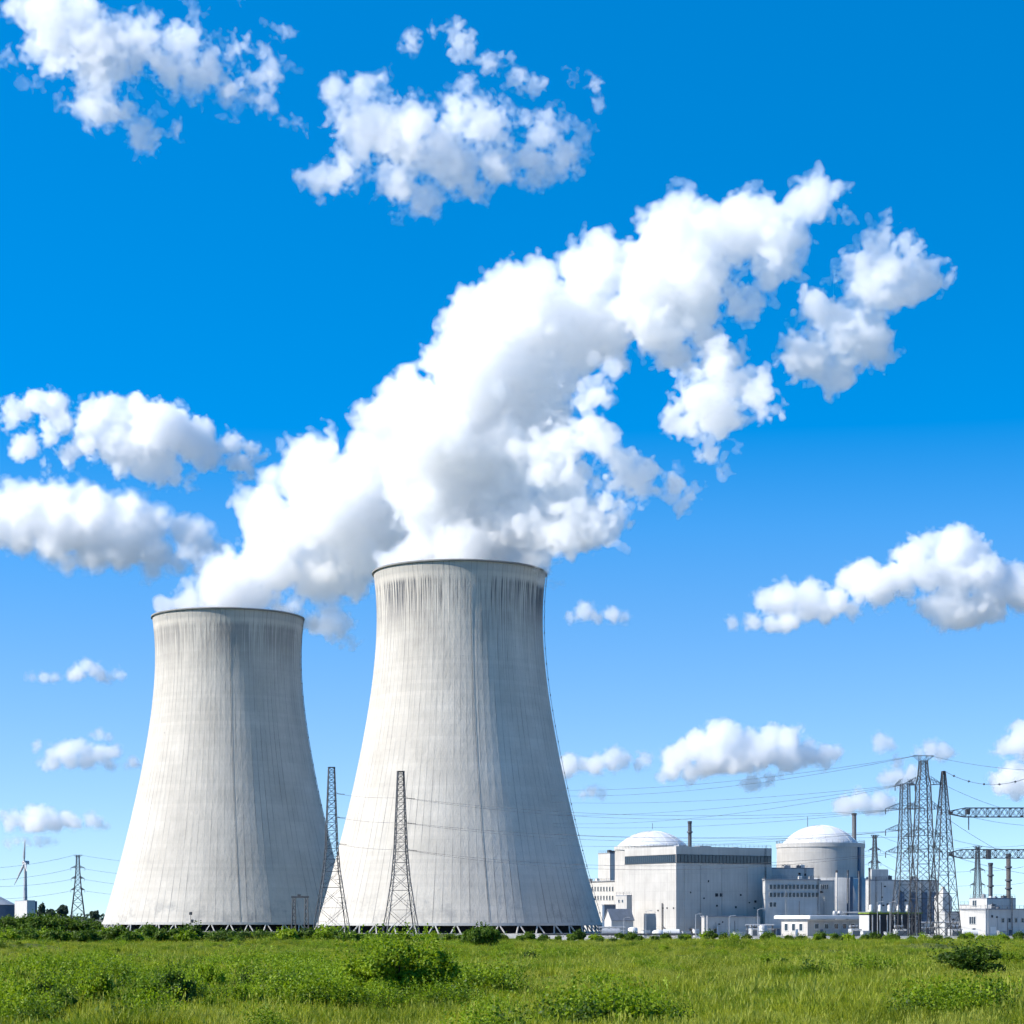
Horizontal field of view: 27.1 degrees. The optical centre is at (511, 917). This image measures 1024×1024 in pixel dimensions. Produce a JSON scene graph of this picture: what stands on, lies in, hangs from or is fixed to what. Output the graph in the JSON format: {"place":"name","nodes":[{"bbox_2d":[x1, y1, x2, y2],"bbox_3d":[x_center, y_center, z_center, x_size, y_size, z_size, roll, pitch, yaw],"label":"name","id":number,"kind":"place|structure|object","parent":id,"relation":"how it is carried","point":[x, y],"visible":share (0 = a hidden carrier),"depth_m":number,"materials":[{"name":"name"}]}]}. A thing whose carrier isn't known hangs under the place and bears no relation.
{"place":"outdoors","nodes":[
{"label":"outdoors","id":0,"kind":"place"},
{"bbox_2d":[0,918,1023,1023],"bbox_3d":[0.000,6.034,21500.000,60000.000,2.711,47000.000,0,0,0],"label":"field ground","id":1,"kind":"structure","parent":0,"point":[830,950],"depth_m":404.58,"materials":[{"name":"green plant"}]},
{"bbox_2d":[0,897,14,917],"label":"round shed","id":2,"kind":"structure","parent":1,"relation":"on","point":[7,907],"depth_m":1690.86,"materials":[{"name":"metal"}]},
{"bbox_2d":[0,914,16,928],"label":"bush","id":3,"kind":"object","parent":1,"relation":"on","point":[9,922],"visible":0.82,"depth_m":868.94,"materials":[{"name":"green plant"}]},
{"bbox_2d":[0,931,21,941],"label":"bush","id":4,"kind":"object","parent":1,"relation":"on","point":[7,935],"visible":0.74,"depth_m":468.85,"materials":[{"name":"green plant"}]},
{"bbox_2d":[0,964,26,984],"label":"bush","id":5,"kind":"object","parent":1,"relation":"on","point":[4,974],"visible":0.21,"depth_m":149.74,"materials":[{"name":"green plant"}]},
{"bbox_2d":[14,841,28,899],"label":"wind turbine","id":6,"kind":"object","parent":1,"relation":"on","point":[24,865],"visible":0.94,"depth_m":1698.51,"materials":[{"name":"metal"}]},
{"bbox_2d":[0,967,42,1000],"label":"bush","id":7,"kind":"object","parent":1,"relation":"on","point":[25,987],"visible":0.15,"depth_m":123.55,"materials":[{"name":"green plant"}]},
{"bbox_2d":[15,900,34,917],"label":"white kiosk","id":8,"kind":"object","parent":1,"relation":"on","point":[22,907],"visible":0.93,"depth_m":1647.98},
{"bbox_2d":[17,927,39,940],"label":"bush","id":9,"kind":"object","parent":1,"relation":"on","point":[25,934],"visible":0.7,"depth_m":481.00,"materials":[{"name":"green plant"}]},
{"bbox_2d":[20,913,48,929],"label":"bush","id":10,"kind":"object","parent":1,"relation":"on","point":[33,922],"visible":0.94,"depth_m":838.27,"materials":[{"name":"green plant"}]},
{"bbox_2d":[28,970,74,999],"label":"bush","id":11,"kind":"object","parent":1,"relation":"on","point":[40,986],"visible":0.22,"depth_m":134.30,"materials":[{"name":"green plant"}]},
{"bbox_2d":[45,914,67,931],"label":"bush","id":12,"kind":"object","parent":1,"relation":"on","point":[55,923],"visible":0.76,"depth_m":844.07,"materials":[{"name":"green plant"}]},
{"bbox_2d":[42,924,71,941],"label":"bush","id":13,"kind":"object","parent":1,"relation":"on","point":[58,934],"visible":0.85,"depth_m":464.25,"materials":[{"name":"green plant"}]},
{"bbox_2d":[56,904,68,917],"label":"tree","id":14,"kind":"object","parent":1,"relation":"on","point":[62,909],"visible":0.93,"depth_m":1697.52,"materials":[{"name":"green plant"}]},
{"bbox_2d":[43,978,85,1009],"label":"bush","id":15,"kind":"object","parent":1,"relation":"on","point":[66,996],"visible":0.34,"depth_m":121.46,"materials":[{"name":"green plant"}]},
{"bbox_2d":[58,915,79,932],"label":"bush","id":16,"kind":"object","parent":1,"relation":"on","point":[71,924],"visible":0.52,"depth_m":854.27,"materials":[{"name":"green plant"}]},
{"bbox_2d":[70,855,85,919],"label":"pylon","id":17,"kind":"object","parent":1,"relation":"on","point":[75,887],"visible":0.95,"depth_m":1498.48,"materials":[{"name":"metal"}]},
{"bbox_2d":[69,919,95,930],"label":"bush","id":18,"kind":"object","parent":1,"relation":"on","point":[82,925],"visible":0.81,"depth_m":857.23,"materials":[{"name":"green plant"}]},
{"bbox_2d":[72,925,101,942],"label":"bush","id":19,"kind":"object","parent":1,"relation":"on","point":[90,935],"visible":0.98,"depth_m":464.27,"materials":[{"name":"green plant"}]},
{"bbox_2d":[72,965,126,1001],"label":"bush","id":20,"kind":"object","parent":1,"relation":"on","point":[102,984],"visible":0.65,"depth_m":127.25,"materials":[{"name":"green plant"}]},
{"bbox_2d":[97,956,133,984],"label":"bush","id":21,"kind":"object","parent":1,"relation":"on","point":[115,968],"visible":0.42,"depth_m":149.63,"materials":[{"name":"green plant"}]},
{"bbox_2d":[104,986,130,1003],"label":"bush","id":22,"kind":"object","parent":1,"relation":"on","point":[115,992],"visible":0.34,"depth_m":125.61,"materials":[{"name":"green plant"}]},
{"bbox_2d":[106,923,131,940],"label":"bush","id":23,"kind":"object","parent":1,"relation":"on","point":[112,933],"visible":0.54,"depth_m":484.16,"materials":[{"name":"green plant"}]},
{"bbox_2d":[114,930,137,942],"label":"bush","id":24,"kind":"object","parent":1,"relation":"on","point":[125,935],"visible":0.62,"depth_m":465.80,"materials":[{"name":"green plant"}]},
{"bbox_2d":[121,968,165,1008],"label":"bush","id":25,"kind":"object","parent":1,"relation":"on","point":[147,986],"visible":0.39,"depth_m":121.68,"materials":[{"name":"green plant"}]},
{"bbox_2d":[134,922,156,939],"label":"bush","id":26,"kind":"object","parent":1,"relation":"on","point":[147,929],"visible":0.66,"depth_m":517.49,"materials":[{"name":"green plant"}]},
{"bbox_2d":[151,925,171,941],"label":"bush","id":27,"kind":"object","parent":1,"relation":"on","point":[160,935],"visible":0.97,"depth_m":487.67,"materials":[{"name":"green plant"}]},
{"bbox_2d":[154,957,203,1005],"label":"bush","id":28,"kind":"object","parent":1,"relation":"on","point":[173,980],"visible":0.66,"depth_m":125.59,"materials":[{"name":"green plant"}]},
{"bbox_2d":[168,923,192,941],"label":"bush","id":29,"kind":"object","parent":1,"relation":"on","point":[173,932],"visible":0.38,"depth_m":487.62,"materials":[{"name":"green plant"}]},
{"bbox_2d":[174,930,205,941],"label":"bush","id":30,"kind":"object","parent":1,"relation":"on","point":[185,935],"visible":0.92,"depth_m":478.15,"materials":[{"name":"green plant"}]},
{"bbox_2d":[182,920,204,938],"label":"bush","id":31,"kind":"object","parent":1,"relation":"on","point":[199,933],"visible":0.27,"depth_m":494.00,"materials":[{"name":"green plant"}]},
{"bbox_2d":[192,950,228,986],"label":"bush","id":32,"kind":"object","parent":1,"relation":"on","point":[209,972],"visible":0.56,"depth_m":152.58,"materials":[{"name":"green plant"}]},
{"bbox_2d":[199,994,230,1009],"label":"bush","id":33,"kind":"object","parent":1,"relation":"on","point":[207,1000],"visible":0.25,"depth_m":121.66,"materials":[{"name":"green plant"}]},
{"bbox_2d":[207,930,228,941],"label":"bush","id":34,"kind":"object","parent":1,"relation":"on","point":[221,936],"visible":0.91,"depth_m":468.00,"materials":[{"name":"green plant"}]},
{"bbox_2d":[102,607,334,931],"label":"cooling tower","id":35,"kind":"structure","parent":1,"relation":"on","point":[226,829],"depth_m":953.50,"materials":[{"name":"concrete"}]},
{"bbox_2d":[210,927,235,937],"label":"bush","id":36,"kind":"object","parent":1,"relation":"on","point":[228,933],"visible":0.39,"depth_m":486.33,"materials":[{"name":"green plant"}]},
{"bbox_2d":[233,968,254,986],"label":"bush","id":37,"kind":"object","parent":1,"relation":"on","point":[242,978],"visible":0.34,"depth_m":150.83,"materials":[{"name":"green plant"}]},
{"bbox_2d":[234,929,254,939],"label":"bush","id":38,"kind":"object","parent":1,"relation":"on","point":[245,934],"visible":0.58,"depth_m":509.31,"materials":[{"name":"green plant"}]},
{"bbox_2d":[228,980,263,1005],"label":"bush","id":39,"kind":"object","parent":1,"relation":"on","point":[239,994],"visible":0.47,"depth_m":129.75,"materials":[{"name":"green plant"}]},
{"bbox_2d":[252,927,272,938],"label":"bush","id":40,"kind":"object","parent":1,"relation":"on","point":[260,933],"visible":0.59,"depth_m":526.22,"materials":[{"name":"green plant"}]},
{"bbox_2d":[262,969,302,988],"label":"bush","id":41,"kind":"object","parent":1,"relation":"on","point":[289,974],"visible":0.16,"depth_m":149.55,"materials":[{"name":"green plant"}]},
{"bbox_2d":[274,926,298,940],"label":"bush","id":42,"kind":"object","parent":1,"relation":"on","point":[285,933],"visible":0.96,"depth_m":502.88,"materials":[{"name":"green plant"}]},
{"bbox_2d":[291,894,308,929],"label":"portal frame","id":43,"kind":"object","parent":1,"relation":"on","point":[294,899],"visible":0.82,"depth_m":889.37,"materials":[{"name":"metal"}]},
{"bbox_2d":[295,928,314,938],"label":"bush","id":44,"kind":"object","parent":1,"relation":"on","point":[307,932],"visible":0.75,"depth_m":514.54,"materials":[{"name":"green plant"}]},
{"bbox_2d":[310,931,331,939],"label":"bush","id":45,"kind":"object","parent":1,"relation":"on","point":[321,935],"visible":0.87,"depth_m":500.73,"materials":[{"name":"green plant"}]},
{"bbox_2d":[315,921,345,932],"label":"bush","id":46,"kind":"object","parent":1,"relation":"on","point":[330,928],"visible":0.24,"depth_m":530.67,"materials":[{"name":"green plant"}]},
{"bbox_2d":[313,767,350,931],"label":"lattice mast","id":47,"kind":"object","parent":1,"relation":"on","point":[326,839],"visible":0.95,"depth_m":759.62,"materials":[{"name":"metal"}]},
{"bbox_2d":[345,929,363,941],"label":"bush","id":48,"kind":"object","parent":1,"relation":"on","point":[357,937],"visible":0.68,"depth_m":465.06,"materials":[{"name":"green plant"}]},
{"bbox_2d":[334,922,467,995],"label":"bush","id":49,"kind":"object","parent":1,"relation":"on","point":[399,960],"visible":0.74,"depth_m":143.96,"materials":[{"name":"green plant"}]},
{"bbox_2d":[382,771,419,934],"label":"lattice mast","id":50,"kind":"object","parent":1,"relation":"on","point":[397,802],"visible":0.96,"depth_m":699.06,"materials":[{"name":"metal"}]},
{"bbox_2d":[410,798,880,815],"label":"power cable","id":51,"kind":"object","parent":50,"relation":"attached to","point":[658,815],"visible":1,"depth_m":648.44,"materials":[{"name":"grey metal"}]},
{"bbox_2d":[411,823,884,837],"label":"power cable","id":52,"kind":"object","parent":50,"relation":"attached to","point":[652,837],"visible":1,"depth_m":651.98,"materials":[{"name":"grey metal"}]},
{"bbox_2d":[411,850,885,865],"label":"power cable","id":53,"kind":"object","parent":50,"relation":"attached to","point":[616,865],"visible":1,"depth_m":644.01,"materials":[{"name":"grey metal"}]},
{"bbox_2d":[408,850,902,869],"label":"power cable","id":54,"kind":"object","parent":50,"relation":"attached to","point":[678,869],"visible":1,"depth_m":641.20,"materials":[{"name":"grey metal"}]},
{"bbox_2d":[413,799,901,818],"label":"power cable","id":55,"kind":"object","parent":50,"relation":"attached to","point":[638,818],"visible":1,"depth_m":650.68,"materials":[{"name":"grey metal"}]},
{"bbox_2d":[414,824,902,841],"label":"power cable","id":56,"kind":"object","parent":50,"relation":"attached to","point":[666,841],"visible":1,"depth_m":642.49,"materials":[{"name":"grey metal"}]},
{"bbox_2d":[314,559,601,933],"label":"cooling tower","id":57,"kind":"structure","parent":1,"relation":"on","point":[460,714],"depth_m":825.71,"materials":[{"name":"concrete"}]},
{"bbox_2d":[557,834,884,838],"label":"power cable","id":58,"kind":"object","parent":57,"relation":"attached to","point":[747,838],"visible":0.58,"depth_m":680.73,"materials":[{"name":"grey metal"}]},
{"bbox_2d":[556,831,893,846],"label":"power cable","id":59,"kind":"object","parent":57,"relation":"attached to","point":[709,844],"visible":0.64,"depth_m":724.62,"materials":[{"name":"metal"}]},
{"bbox_2d":[607,756,911,789],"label":"power cable","id":60,"kind":"object","parent":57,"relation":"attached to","point":[763,777],"visible":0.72,"depth_m":678.05,"materials":[{"name":"metal"}]},
{"bbox_2d":[607,756,912,795],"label":"power cable","id":61,"kind":"object","parent":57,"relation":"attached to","point":[761,782],"visible":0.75,"depth_m":677.42,"materials":[{"name":"metal"}]},
{"bbox_2d":[460,921,501,945],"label":"bush","id":62,"kind":"object","parent":1,"relation":"on","point":[482,935],"visible":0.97,"depth_m":413.28,"materials":[{"name":"green plant"}]},
{"bbox_2d":[572,928,586,940],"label":"bush","id":63,"kind":"object","parent":1,"relation":"on","point":[579,934],"visible":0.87,"depth_m":528.67,"materials":[{"name":"green plant"}]},
{"bbox_2d":[703,928,717,939],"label":"bush","id":64,"kind":"object","parent":1,"relation":"on","point":[709,933],"visible":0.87,"depth_m":533.93,"materials":[{"name":"green plant"}]},
{"bbox_2d":[753,953,789,964],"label":"bush","id":65,"kind":"object","parent":1,"relation":"on","point":[765,958],"visible":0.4,"depth_m":229.01,"materials":[{"name":"green plant"}]},
{"bbox_2d":[925,937,1009,973],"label":"bush","id":66,"kind":"object","parent":1,"relation":"on","point":[964,957],"visible":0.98,"depth_m":186.70,"materials":[{"name":"green plant"}]},
{"bbox_2d":[970,846,984,897],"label":"pylon","id":67,"kind":"object","parent":1,"relation":"on","point":[979,868],"visible":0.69,"depth_m":1399.00,"materials":[{"name":"metal"}]},
{"bbox_2d":[984,973,1022,995],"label":"bush","id":68,"kind":"object","parent":1,"relation":"on","point":[1008,985],"visible":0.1,"depth_m":138.87,"materials":[{"name":"green plant"}]},
{"bbox_2d":[999,949,1023,964],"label":"bush","id":69,"kind":"object","parent":1,"relation":"on","point":[1012,957],"visible":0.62,"depth_m":216.22,"materials":[{"name":"green plant"}]},
{"bbox_2d":[0,0,1023,917],"label":"sky","id":70,"kind":"structure","parent":0,"point":[704,319],"materials":[{"name":"blue"}]},
{"bbox_2d":[614,823,685,903],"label":"reactor building","id":71,"kind":"structure","parent":0,"point":[632,840],"depth_m":778.12,"materials":[{"name":"concrete"}]},
{"bbox_2d":[456,931,929,938],"bbox_3d":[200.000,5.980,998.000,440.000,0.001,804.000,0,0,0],"label":"plant yard","id":72,"kind":"structure","parent":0,"point":[536,935],"depth_m":719.10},
{"bbox_2d":[584,878,614,930],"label":"office block","id":73,"kind":"structure","parent":72,"relation":"on","point":[604,891],"depth_m":956.35,"materials":[{"name":"white concrete"}]},
{"bbox_2d":[598,850,614,880],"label":"stair block","id":74,"kind":"structure","parent":73,"relation":"on","point":[607,872],"depth_m":968.37,"materials":[{"name":"concrete"}]},
{"bbox_2d":[601,904,615,926],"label":"blue shed","id":75,"kind":"structure","parent":72,"relation":"on","point":[605,907],"depth_m":740.12,"materials":[{"name":"white paint"}]},
{"bbox_2d":[602,928,619,936],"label":"storage tank","id":76,"kind":"object","parent":72,"relation":"on","point":[610,930],"visible":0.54,"depth_m":664.01,"materials":[{"name":"metal"}]},
{"bbox_2d":[603,909,634,935],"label":"gabled hut","id":77,"kind":"object","parent":72,"relation":"on","point":[614,918],"visible":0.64,"depth_m":714.77,"materials":[{"name":"grey concrete"}]},
{"bbox_2d":[541,933,697,936],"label":"pipeline","id":78,"kind":"object","parent":72,"relation":"on","point":[639,934],"visible":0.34,"depth_m":649.83,"materials":[{"name":"metal"}]},
{"bbox_2d":[616,892,631,910],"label":"auxiliary block","id":79,"kind":"structure","parent":72,"relation":"on","point":[623,901],"depth_m":721.84,"materials":[{"name":"concrete"}]},
{"bbox_2d":[687,821,692,845],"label":"chimney","id":80,"kind":"object","parent":72,"relation":"on","point":[689,831],"visible":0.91,"depth_m":759.56,"materials":[{"name":"metal"}]},
{"bbox_2d":[624,843,771,933],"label":"turbine hall","id":81,"kind":"structure","parent":72,"relation":"on","point":[664,889],"depth_m":724.39,"materials":[{"name":"concrete"}]},
{"bbox_2d":[700,916,760,935],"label":"hall annex","id":82,"kind":"object","parent":72,"relation":"on","point":[717,924],"visible":0.7,"depth_m":715.77,"materials":[{"name":"concrete"}]},
{"bbox_2d":[762,876,820,934],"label":"building","id":83,"kind":"structure","parent":72,"relation":"on","point":[799,896],"depth_m":726.13,"materials":[{"name":"white concrete"}]},
{"bbox_2d":[772,864,813,878],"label":"plant block","id":84,"kind":"structure","parent":83,"relation":"on","point":[785,870],"depth_m":748.90,"materials":[{"name":"concrete"}]},
{"bbox_2d":[774,911,858,936],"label":"gatehouse","id":85,"kind":"object","parent":72,"relation":"on","point":[838,922],"visible":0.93,"depth_m":676.93,"materials":[{"name":"concrete"}]},
{"bbox_2d":[818,877,834,914],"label":"building","id":86,"kind":"structure","parent":72,"relation":"on","point":[827,897],"depth_m":739.92,"materials":[{"name":"concrete"}]},
{"bbox_2d":[852,813,856,839],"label":"chimney","id":87,"kind":"object","parent":72,"relation":"on","point":[853,825],"visible":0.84,"depth_m":826.65,"materials":[{"name":"metal"}]},
{"bbox_2d":[848,925,861,936],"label":"transformer","id":88,"kind":"object","parent":72,"relation":"on","point":[855,932],"visible":0.91,"depth_m":641.50,"materials":[{"name":"metal"}]},
{"bbox_2d":[868,835,880,868],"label":"pylon","id":89,"kind":"object","parent":72,"relation":"on","point":[875,852],"visible":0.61,"depth_m":1399.19,"materials":[{"name":"metal"}]},
{"bbox_2d":[866,869,896,911],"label":"switch house","id":90,"kind":"structure","parent":72,"relation":"on","point":[881,885],"depth_m":761.58,"materials":[{"name":"concrete"}]},
{"bbox_2d":[858,905,922,935],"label":"transformer shed","id":91,"kind":"structure","parent":72,"relation":"on","point":[868,921],"depth_m":652.85,"materials":[{"name":"metal"}]},
{"bbox_2d":[885,779,924,935],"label":"pylon","id":92,"kind":"object","parent":72,"relation":"on","point":[901,824],"visible":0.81,"depth_m":611.80,"materials":[{"name":"metal"}]},
{"bbox_2d":[897,876,937,933],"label":"switch house","id":93,"kind":"structure","parent":72,"relation":"on","point":[904,900],"depth_m":787.63,"materials":[{"name":"metal"}]},
{"bbox_2d":[903,755,942,935],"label":"pylon","id":94,"kind":"object","parent":72,"relation":"on","point":[920,767],"visible":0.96,"depth_m":599.43,"materials":[{"name":"metal"}]},
{"bbox_2d":[934,886,951,934],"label":"hopper","id":95,"kind":"object","parent":72,"relation":"on","point":[944,902],"visible":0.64,"depth_m":758.65,"materials":[{"name":"metal"}]},
{"bbox_2d":[926,771,961,935],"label":"lattice mast","id":96,"kind":"object","parent":72,"relation":"on","point":[944,781],"visible":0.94,"depth_m":599.54,"materials":[{"name":"metal"}]},
{"bbox_2d":[947,807,1023,829],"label":"gantry beam","id":97,"kind":"structure","parent":96,"relation":"attached to","point":[968,809],"depth_m":594.55,"materials":[{"name":"metal"}]},
{"bbox_2d":[947,849,1023,858],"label":"gantry beam","id":98,"kind":"structure","parent":96,"relation":"attached to","point":[988,854],"depth_m":594.55,"materials":[{"name":"metal"}]},
{"bbox_2d":[948,925,962,935],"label":"transformer","id":99,"kind":"object","parent":72,"relation":"on","point":[955,932],"visible":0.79,"depth_m":626.56,"materials":[{"name":"metal"}]},
{"bbox_2d":[987,863,993,897],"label":"chimney","id":100,"kind":"object","parent":72,"relation":"on","point":[990,885],"visible":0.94,"depth_m":705.07,"materials":[{"name":"metal"}]},
{"bbox_2d":[959,896,1023,935],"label":"workshop","id":101,"kind":"structure","parent":72,"relation":"on","point":[993,919],"depth_m":667.97,"materials":[{"name":"white concrete"}]},
{"bbox_2d":[1005,854,1011,897],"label":"chimney","id":102,"kind":"object","parent":72,"relation":"on","point":[1008,879],"visible":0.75,"depth_m":704.87,"materials":[{"name":"metal"}]},
{"bbox_2d":[776,817,867,914],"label":"reactor building","id":103,"kind":"structure","parent":0,"point":[821,848],"depth_m":779.79,"materials":[{"name":"concrete"}]},
{"bbox_2d":[942,908,958,935],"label":"pump house","id":104,"kind":"structure","parent":0,"point":[953,915],"depth_m":710.48,"materials":[{"name":"concrete"}]},
{"bbox_2d":[969,894,1015,908],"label":"boiler house","id":105,"kind":"structure","parent":0,"point":[1003,900],"depth_m":688.50,"materials":[{"name":"white concrete"}]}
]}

